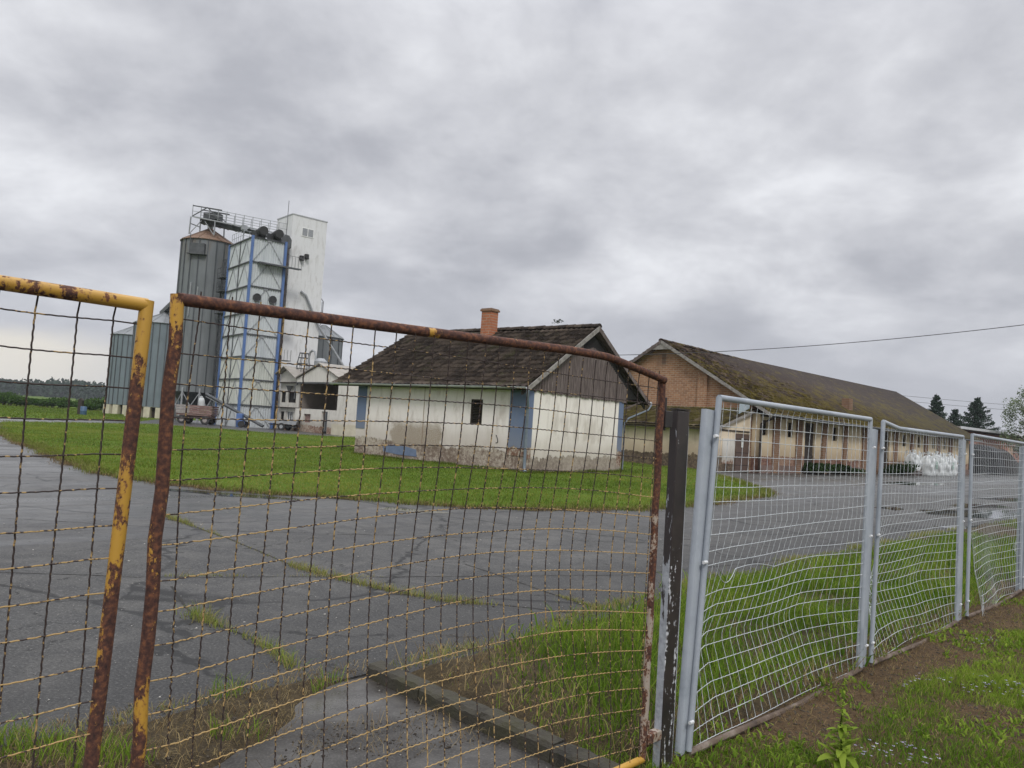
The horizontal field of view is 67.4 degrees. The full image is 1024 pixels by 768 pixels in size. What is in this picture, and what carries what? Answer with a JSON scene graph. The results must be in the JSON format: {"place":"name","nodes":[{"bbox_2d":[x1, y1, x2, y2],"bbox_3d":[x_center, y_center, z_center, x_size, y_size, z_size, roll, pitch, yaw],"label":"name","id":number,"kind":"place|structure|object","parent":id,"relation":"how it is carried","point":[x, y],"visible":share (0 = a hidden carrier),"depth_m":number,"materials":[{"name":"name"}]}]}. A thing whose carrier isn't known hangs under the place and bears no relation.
{"place":"outdoors","nodes":[
{"label":"outdoors","id":0,"kind":"place"},
{"bbox_2d":[0,275,154,767],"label":"gate","id":1,"kind":"structure","parent":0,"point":[144,307],"depth_m":1.90,"materials":[{"name":"yellow metal"}]},
{"bbox_2d":[0,403,209,420],"bbox_3d":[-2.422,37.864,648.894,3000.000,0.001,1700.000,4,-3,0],"label":"ground","id":2,"kind":"structure","parent":0,"point":[40,415],"depth_m":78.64,"materials":[{"name":"green plant"}]},
{"bbox_2d":[0,392,41,405],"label":"field bush","id":3,"kind":"object","parent":2,"relation":"on","point":[8,398],"visible":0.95,"depth_m":117.78,"materials":[{"name":"green plant"}]},
{"bbox_2d":[33,397,75,408],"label":"field bush","id":4,"kind":"object","parent":2,"relation":"on","point":[61,402],"visible":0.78,"depth_m":121.33,"materials":[{"name":"green plant"}]},
{"bbox_2d":[77,398,84,413],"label":"stub post","id":5,"kind":"object","parent":2,"relation":"on","point":[81,402],"visible":0.76,"depth_m":84.54,"materials":[{"name":"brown wood"}]},
{"bbox_2d":[80,406,86,414],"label":"barrel","id":6,"kind":"object","parent":2,"relation":"on","point":[83,410],"visible":0.89,"depth_m":84.05,"materials":[{"name":"blue plastic"}]},
{"bbox_2d":[76,401,99,410],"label":"field bush","id":7,"kind":"object","parent":2,"relation":"on","point":[90,406],"visible":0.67,"depth_m":120.81,"materials":[{"name":"green plant"}]},
{"bbox_2d":[86,397,104,409],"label":"field bush","id":8,"kind":"object","parent":2,"relation":"on","point":[99,401],"visible":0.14,"depth_m":127.87,"materials":[{"name":"green plant"}]},
{"bbox_2d":[0,377,211,405],"bbox_3d":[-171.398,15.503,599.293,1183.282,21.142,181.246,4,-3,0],"label":"woods","id":9,"kind":"object","parent":2,"relation":"on","point":[77,392],"visible":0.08,"depth_m":570.55,"materials":[{"name":"green plant"}]},
{"bbox_2d":[103,326,143,414],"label":"steel silo","id":10,"kind":"object","parent":2,"relation":"on","point":[119,368],"visible":0.24,"depth_m":103.20,"materials":[{"name":"metal"}]},
{"bbox_2d":[124,302,182,418],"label":"steel silo","id":11,"kind":"object","parent":2,"relation":"on","point":[158,346],"visible":0.38,"depth_m":90.91,"materials":[{"name":"galvanised steel"},{"name":"pale concrete"},{"name":"dark steel"}]},
{"bbox_2d":[928,393,948,419],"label":"conifer tree","id":12,"kind":"object","parent":2,"relation":"on","point":[936,403],"visible":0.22,"depth_m":117.86,"materials":[{"name":"green plant"}]},
{"bbox_2d":[948,409,965,425],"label":"conifer tree","id":13,"kind":"object","parent":2,"relation":"on","point":[954,416],"visible":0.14,"depth_m":118.80,"materials":[{"name":"green plant"}]},
{"bbox_2d":[961,397,1000,430],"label":"conifer tree","id":14,"kind":"object","parent":2,"relation":"on","point":[976,409],"visible":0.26,"depth_m":120.11,"materials":[{"name":"green plant"}]},
{"bbox_2d":[958,426,1023,461],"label":"red building","id":15,"kind":"structure","parent":2,"relation":"on","point":[986,432],"depth_m":98.02,"materials":[{"name":"brick"}]},
{"bbox_2d":[12,393,212,408],"bbox_3d":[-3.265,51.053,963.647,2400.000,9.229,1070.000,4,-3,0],"label":"hills","id":16,"kind":"structure","parent":0,"point":[43,397],"depth_m":545.31,"materials":[{"name":"green plant"}]},
{"bbox_2d":[0,420,765,510],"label":"lawn","id":17,"kind":"structure","parent":0,"point":[197,476],"depth_m":22.02,"materials":[{"name":"green plant"}]},
{"bbox_2d":[0,428,778,511],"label":"lawn fringe","id":18,"kind":"object","parent":17,"relation":"on","point":[84,463],"visible":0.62,"depth_m":16.01,"materials":[{"name":"green plant"}]},
{"bbox_2d":[0,434,782,513],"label":"rim straw","id":19,"kind":"object","parent":17,"relation":"on","point":[71,463],"visible":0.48,"depth_m":15.49,"materials":[{"name":"plant"}]},
{"bbox_2d":[350,451,623,472],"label":"footing weeds","id":20,"kind":"object","parent":17,"relation":"on","point":[441,462],"visible":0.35,"depth_m":28.62,"materials":[{"name":"green plant"}]},
{"bbox_2d":[213,676,556,767],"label":"concrete apron","id":21,"kind":"object","parent":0,"point":[335,703],"depth_m":3.87,"materials":[{"name":"grey concrete"}]},
{"bbox_2d":[0,677,338,767],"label":"soil strip","id":22,"kind":"object","parent":21,"relation":"on","point":[206,714],"visible":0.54,"depth_m":3.75,"materials":[{"name":"brown soil"}]},
{"bbox_2d":[0,659,365,767],"bbox_3d":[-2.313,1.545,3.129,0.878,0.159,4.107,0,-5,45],"label":"grass","id":23,"kind":"structure","parent":22,"relation":"on","point":[46,739],"depth_m":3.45,"materials":[{"name":"green plant"}]},
{"bbox_2d":[12,665,359,767],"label":"strip crumbs","id":24,"kind":"object","parent":22,"relation":"on","point":[233,719],"visible":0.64,"depth_m":3.83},
{"bbox_2d":[173,648,507,767],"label":"apron straw","id":25,"kind":"object","parent":21,"relation":"on","point":[379,726],"visible":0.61,"depth_m":3.95,"materials":[{"name":"plant"}]},
{"bbox_2d":[276,677,514,767],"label":"apron debris","id":26,"kind":"object","parent":21,"relation":"on","point":[384,740],"visible":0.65,"depth_m":3.87,"materials":[{"name":"grey gravel"}]},
{"bbox_2d":[368,660,431,700],"bbox_3d":[-0.688,1.857,4.645,0.500,0.230,0.128,0,-5,45],"label":"kerb stone","id":27,"kind":"object","parent":21,"relation":"on","point":[395,679],"visible":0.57,"depth_m":4.60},
{"bbox_2d":[418,683,490,729],"bbox_3d":[-0.323,1.862,4.291,0.500,0.228,0.128,1,-4,44],"label":"kerb stone","id":28,"kind":"object","parent":21,"relation":"on","point":[468,709],"visible":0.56,"depth_m":4.26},
{"bbox_2d":[479,708,563,762],"bbox_3d":[0.040,1.861,3.937,0.500,0.236,0.127,1,-4,44],"label":"kerb stone","id":29,"kind":"object","parent":21,"relation":"on","point":[501,724],"visible":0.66,"depth_m":3.90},
{"bbox_2d":[550,743,618,767],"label":"kerb stone","id":30,"kind":"object","parent":21,"relation":"on","point":[559,756],"visible":0.77,"depth_m":3.65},
{"bbox_2d":[6,512,843,733],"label":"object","id":31,"kind":"object","parent":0,"point":[376,589],"visible":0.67,"depth_m":6.69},
{"bbox_2d":[0,418,1017,746],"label":"asphalt yard","id":32,"kind":"structure","parent":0,"point":[34,514],"depth_m":8.29,"materials":[{"name":"grey asphalt"}]},
{"bbox_2d":[174,404,218,424],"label":"tipping trailer","id":33,"kind":"object","parent":32,"relation":"on","point":[202,411],"visible":0.81,"depth_m":70.54,"materials":[{"name":"metal"}]},
{"bbox_2d":[199,396,204,405],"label":"white sack","id":34,"kind":"object","parent":33,"relation":"in","point":[201,401],"visible":0.94,"depth_m":70.94,"materials":[{"name":"white plastic"}]},
{"bbox_2d":[174,226,232,422],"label":"steel silo","id":35,"kind":"object","parent":32,"relation":"on","point":[203,255],"visible":0.5,"depth_m":77.12,"materials":[{"name":"metal"}]},
{"bbox_2d":[188,205,285,237],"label":"conveyor bridge","id":36,"kind":"structure","parent":35,"relation":"on","point":[214,219],"depth_m":78.25,"materials":[{"name":"metal"}]},
{"bbox_2d":[210,259,227,412],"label":"ladder mast","id":37,"kind":"object","parent":32,"relation":"on","point":[222,277],"visible":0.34,"depth_m":76.59,"materials":[{"name":"metal"}]},
{"bbox_2d":[170,586,288,662],"bbox_3d":[-2.245,1.783,5.796,0.177,0.001,2.530,6,-4,-41],"label":"asphalt seam","id":38,"kind":"object","parent":32,"relation":"on","point":[180,599],"visible":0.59,"depth_m":6.14,"materials":[{"name":"black asphalt"}]},
{"bbox_2d":[205,392,263,427],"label":"grain auger","id":39,"kind":"object","parent":32,"relation":"on","point":[241,415],"visible":0.95,"depth_m":69.16,"materials":[{"name":"metal"}]},
{"bbox_2d":[169,489,299,499],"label":"puddle","id":40,"kind":"object","parent":32,"relation":"on","point":[228,494],"visible":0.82,"depth_m":14.39,"materials":[{"name":"black liquid"}]},
{"bbox_2d":[215,225,301,428],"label":"grain dryer","id":41,"kind":"object","parent":32,"relation":"on","point":[256,266],"visible":0.88,"depth_m":72.59,"materials":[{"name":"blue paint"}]},
{"bbox_2d":[273,235,291,427],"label":"bucket elevator","id":42,"kind":"object","parent":32,"relation":"on","point":[285,238],"visible":0.23,"depth_m":74.50,"materials":[{"name":"metal"}]},
{"bbox_2d":[266,419,300,429],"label":"flat trailer","id":43,"kind":"object","parent":32,"relation":"on","point":[283,425],"visible":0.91,"depth_m":68.50,"materials":[{"name":"metal"}]},
{"bbox_2d":[276,204,344,427],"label":"elevator tower","id":44,"kind":"structure","parent":32,"relation":"on","point":[306,234],"depth_m":76.73,"materials":[{"name":"white paint"}]},
{"bbox_2d":[301,227,313,237],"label":"window","id":45,"kind":"structure","parent":44,"relation":"in","point":[306,232],"depth_m":76.96,"materials":[{"name":"white glass"}]},
{"bbox_2d":[275,363,358,435],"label":"machine house","id":46,"kind":"structure","parent":32,"relation":"on","point":[315,379],"depth_m":68.78,"materials":[{"name":"white paint"}]},
{"bbox_2d":[287,411,293,419],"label":"window","id":47,"kind":"structure","parent":46,"relation":"in","point":[290,413],"depth_m":71.59,"materials":[{"name":"white glass"}]},
{"bbox_2d":[289,393,295,402],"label":"window","id":48,"kind":"structure","parent":46,"relation":"in","point":[291,396],"depth_m":71.62,"materials":[{"name":"black glass"}]},
{"bbox_2d":[296,349,326,369],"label":"dust extractor","id":49,"kind":"object","parent":46,"relation":"on","point":[319,360],"visible":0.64,"depth_m":71.91,"materials":[{"name":"metal"}]},
{"bbox_2d":[317,325,343,429],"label":"steel silo","id":50,"kind":"object","parent":32,"relation":"on","point":[323,348],"visible":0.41,"depth_m":84.15,"materials":[{"name":"grey metal"}]},
{"bbox_2d":[183,522,592,615],"bbox_3d":[-2.375,1.931,8.588,7.262,0.001,0.807,1,-4,37],"label":"asphalt seam","id":51,"kind":"object","parent":32,"relation":"on","point":[368,584],"visible":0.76,"depth_m":7.38,"materials":[{"name":"black asphalt"}]},
{"bbox_2d":[1,509,775,725],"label":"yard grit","id":52,"kind":"object","parent":32,"relation":"on","point":[239,609],"visible":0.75,"depth_m":6.33,"materials":[{"name":"grey gravel"}]},
{"bbox_2d":[8,558,795,576],"bbox_3d":[-0.593,2.054,8.731,14.701,0.001,1.480,5,-3,-23],"label":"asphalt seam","id":53,"kind":"object","parent":32,"relation":"on","point":[391,576],"visible":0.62,"depth_m":7.85,"materials":[{"name":"grey asphalt"}]},
{"bbox_2d":[0,516,825,745],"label":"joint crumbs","id":54,"kind":"object","parent":32,"relation":"on","point":[307,665],"visible":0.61,"depth_m":5.80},
{"bbox_2d":[381,507,446,512],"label":"puddle","id":55,"kind":"object","parent":32,"relation":"on","point":[401,509],"visible":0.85,"depth_m":13.69,"materials":[{"name":"black liquid"}]},
{"bbox_2d":[4,480,848,709],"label":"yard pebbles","id":56,"kind":"object","parent":32,"relation":"on","point":[315,582],"visible":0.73,"depth_m":7.93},
{"bbox_2d":[13,518,908,541],"bbox_3d":[0.290,2.305,12.213,19.276,0.001,2.568,5,-3,-21],"label":"asphalt seam","id":57,"kind":"object","parent":32,"relation":"on","point":[401,535],"visible":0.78,"depth_m":10.63,"materials":[{"name":"grey asphalt"}]},
{"bbox_2d":[4,511,964,740],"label":"grass","id":58,"kind":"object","parent":32,"relation":"on","point":[261,644],"visible":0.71,"depth_m":6.74,"materials":[{"name":"green plant"}]},
{"bbox_2d":[329,308,651,472],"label":"house","id":59,"kind":"structure","parent":32,"relation":"on","point":[591,336],"depth_m":29.17,"materials":[{"name":"paint"}]},
{"bbox_2d":[470,399,482,423],"bbox_3d":[-1.236,1.008,27.820,0.670,1.000,0.140,1,-4,39],"label":"window","id":60,"kind":"structure","parent":59,"relation":"in","point":[475,408],"depth_m":27.85,"materials":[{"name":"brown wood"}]},
{"bbox_2d":[630,324,1023,354],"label":"overhead cable","id":61,"kind":"object","parent":59,"relation":"attached to","point":[831,344],"visible":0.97,"depth_m":29.67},
{"bbox_2d":[466,564,613,613],"bbox_3d":[0.290,2.050,7.656,0.053,0.001,2.811,6,-4,-36],"label":"asphalt seam","id":62,"kind":"object","parent":32,"relation":"on","point":[522,583],"visible":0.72,"depth_m":7.90,"materials":[{"name":"black asphalt"}]},
{"bbox_2d":[621,398,754,471],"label":"lean to","id":63,"kind":"object","parent":32,"relation":"on","point":[694,426],"visible":0.39,"depth_m":40.86,"materials":[{"name":"beige paint"}]},
{"bbox_2d":[734,433,749,470],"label":"door","id":64,"kind":"structure","parent":63,"relation":"in","point":[744,439],"depth_m":40.39,"materials":[{"name":"brown wood"}]},
{"bbox_2d":[629,338,982,474],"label":"brick warehouse","id":65,"kind":"structure","parent":32,"relation":"on","point":[700,379],"depth_m":46.92,"materials":[{"name":"beige paint"}]},
{"bbox_2d":[788,423,790,436],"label":"window","id":66,"kind":"structure","parent":65,"relation":"in","point":[789,426],"depth_m":43.70,"materials":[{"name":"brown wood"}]},
{"bbox_2d":[804,423,813,464],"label":"door","id":67,"kind":"structure","parent":65,"relation":"in","point":[808,436],"depth_m":45.29,"materials":[{"name":"brown wood"}]},
{"bbox_2d":[883,432,887,466],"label":"door","id":68,"kind":"structure","parent":65,"relation":"in","point":[886,433],"depth_m":53.84,"materials":[{"name":"brown wood"}]},
{"bbox_2d":[802,462,842,474],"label":"hedge","id":69,"kind":"object","parent":32,"relation":"on","point":[821,467],"visible":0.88,"depth_m":44.36,"materials":[{"name":"green plant"}]},
{"bbox_2d":[831,463,865,474],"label":"hedge","id":70,"kind":"object","parent":32,"relation":"on","point":[847,469],"visible":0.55,"depth_m":46.70,"materials":[{"name":"green plant"}]},
{"bbox_2d":[874,507,903,509],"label":"puddle","id":71,"kind":"object","parent":32,"relation":"on","point":[893,508],"visible":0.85,"depth_m":21.53,"materials":[{"name":"black liquid"}]},
{"bbox_2d":[883,461,919,475],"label":"hedge","id":72,"kind":"object","parent":32,"relation":"on","point":[905,468],"visible":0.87,"depth_m":52.64,"materials":[{"name":"green plant"}]},
{"bbox_2d":[903,471,922,475],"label":"pallet","id":73,"kind":"object","parent":32,"relation":"on","point":[917,473],"visible":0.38,"depth_m":54.09,"materials":[{"name":"grey wood"}]},
{"bbox_2d":[904,449,921,470],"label":"bulk bag","id":74,"kind":"object","parent":73,"relation":"on","point":[914,455],"visible":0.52,"depth_m":54.37,"materials":[{"name":"white plastic"}]},
{"bbox_2d":[883,482,943,485],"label":"puddle","id":75,"kind":"object","parent":32,"relation":"on","point":[912,483],"visible":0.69,"depth_m":39.91,"materials":[{"name":"black liquid"}]},
{"bbox_2d":[920,451,937,475],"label":"bulk bag","id":76,"kind":"object","parent":32,"relation":"on","point":[929,470],"visible":0.72,"depth_m":55.65,"materials":[{"name":"white plastic"}]},
{"bbox_2d":[929,451,945,475],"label":"bulk bag","id":77,"kind":"object","parent":32,"relation":"on","point":[939,470],"visible":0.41,"depth_m":56.89,"materials":[{"name":"white plastic"}]},
{"bbox_2d":[939,453,953,475],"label":"bulk bag","id":78,"kind":"object","parent":32,"relation":"on","point":[948,461],"visible":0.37,"depth_m":57.92,"materials":[{"name":"white fabric"}]},
{"bbox_2d":[941,452,957,475],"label":"bulk bag","id":79,"kind":"object","parent":32,"relation":"on","point":[955,461],"visible":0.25,"depth_m":59.28,"materials":[{"name":"white plastic"}]},
{"bbox_2d":[920,509,1016,518],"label":"puddle","id":80,"kind":"object","parent":32,"relation":"on","point":[1006,513],"visible":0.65,"depth_m":21.55,"materials":[{"name":"black liquid"}]},
{"bbox_2d":[946,503,1011,507],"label":"puddle","id":81,"kind":"object","parent":32,"relation":"on","point":[983,506],"visible":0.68,"depth_m":25.04,"materials":[{"name":"black liquid"}]},
{"bbox_2d":[968,444,1018,475],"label":"dark heap","id":82,"kind":"object","parent":32,"relation":"on","point":[1004,468],"visible":0.62,"depth_m":73.52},
{"bbox_2d":[974,498,1017,501],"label":"puddle","id":83,"kind":"object","parent":32,"relation":"on","point":[1004,499],"visible":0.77,"depth_m":29.91,"materials":[{"name":"black liquid"}]},
{"bbox_2d":[997,387,1023,462],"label":"birch tree","id":84,"kind":"object","parent":32,"relation":"on","point":[1019,405],"visible":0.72,"depth_m":94.78,"materials":[{"name":"green plant"}]},
{"bbox_2d":[0,0,1023,433],"label":"sky","id":85,"kind":"structure","parent":0,"point":[729,176],"materials":[{"name":"grey"}]},
{"bbox_2d":[388,518,1016,765],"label":"grass bank","id":86,"kind":"structure","parent":0,"point":[432,674],"depth_m":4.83,"materials":[{"name":"plant"}]},
{"bbox_2d":[500,562,991,728],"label":"bank leaves","id":87,"kind":"object","parent":86,"relation":"on","point":[805,661],"visible":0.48,"depth_m":5.68,"materials":[{"name":"green plant"}]},
{"bbox_2d":[485,525,1010,717],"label":"seed stems","id":88,"kind":"object","parent":86,"relation":"on","point":[760,622],"visible":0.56,"depth_m":6.27,"materials":[{"name":"plant"}]},
{"bbox_2d":[608,593,1023,767],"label":"verge soil","id":89,"kind":"structure","parent":0,"point":[778,726],"depth_m":4.70,"materials":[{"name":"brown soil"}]},
{"bbox_2d":[652,408,690,767],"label":"gate post","id":90,"kind":"object","parent":89,"relation":"on","point":[671,587],"visible":0.94,"depth_m":3.74,"materials":[{"name":"metal"}]},
{"bbox_2d":[129,292,672,767],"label":"gate","id":91,"kind":"structure","parent":90,"relation":"attached to","point":[155,544],"depth_m":2.53,"materials":[{"name":"brown metal"}]},
{"bbox_2d":[672,409,714,761],"bbox_3d":[0.928,1.155,3.916,0.170,2.057,0.170,1,-8,44],"label":"fence post","id":92,"kind":"object","parent":89,"relation":"on","point":[703,471],"visible":0.64,"depth_m":3.90,"materials":[{"name":"grey metal"}]},
{"bbox_2d":[685,395,875,755],"bbox_3d":[1.692,1.058,4.764,0.233,1.836,2.419,1,-4,44],"label":"fence","id":93,"kind":"object","parent":89,"relation":"on","point":[705,745],"visible":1,"depth_m":4.48,"materials":[{"name":"grey metal"}]},
{"bbox_2d":[571,597,1023,767],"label":"verge grass","id":94,"kind":"structure","parent":89,"relation":"on","point":[919,700],"depth_m":4.28,"materials":[{"name":"green plant"}]},
{"bbox_2d":[607,594,1023,767],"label":"verge leaves","id":95,"kind":"object","parent":89,"relation":"on","point":[843,693],"visible":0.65,"depth_m":4.56,"materials":[{"name":"green plant"}]},
{"bbox_2d":[817,700,861,767],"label":"dock plant","id":96,"kind":"object","parent":89,"relation":"on","point":[843,757],"visible":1,"depth_m":3.71,"materials":[{"name":"green plant"}]},
{"bbox_2d":[853,429,877,669],"bbox_3d":[2.595,1.357,5.633,0.170,2.057,0.170,1,-7,44],"label":"fence post","id":97,"kind":"object","parent":89,"relation":"on","point":[872,483],"visible":0.38,"depth_m":5.63,"materials":[{"name":"grey metal"}]},
{"bbox_2d":[868,420,966,665],"bbox_3d":[3.412,1.269,6.537,0.234,1.832,2.350,1,-4,44],"label":"fence","id":98,"kind":"object","parent":89,"relation":"on","point":[873,604],"visible":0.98,"depth_m":6.37,"materials":[{"name":"grey metal"}]},
{"bbox_2d":[854,638,1023,763],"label":"wild flowers","id":99,"kind":"object","parent":89,"relation":"on","point":[923,749],"visible":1,"depth_m":4.09,"materials":[{"name":"white plant"}]},
{"bbox_2d":[951,439,965,622],"bbox_3d":[4.320,1.566,7.411,0.170,2.057,0.170,1,-3,44],"label":"fence post","id":100,"kind":"object","parent":89,"relation":"on","point":[960,620],"visible":0.38,"depth_m":7.40,"materials":[{"name":"grey metal"}]},
{"bbox_2d":[965,433,1023,618],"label":"fence","id":101,"kind":"object","parent":89,"relation":"on","point":[970,536],"visible":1,"depth_m":8.26,"materials":[{"name":"grey metal"}]},
{"bbox_2d":[1014,527,1023,590],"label":"fence","id":102,"kind":"object","parent":89,"relation":"on","point":[1023,562],"visible":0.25,"depth_m":9.28,"materials":[{"name":"grey metal"}]},
{"bbox_2d":[1015,447,1023,593],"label":"fence post","id":103,"kind":"object","parent":89,"relation":"on","point":[1018,523],"visible":0.42,"depth_m":9.25,"materials":[{"name":"grey metal"}]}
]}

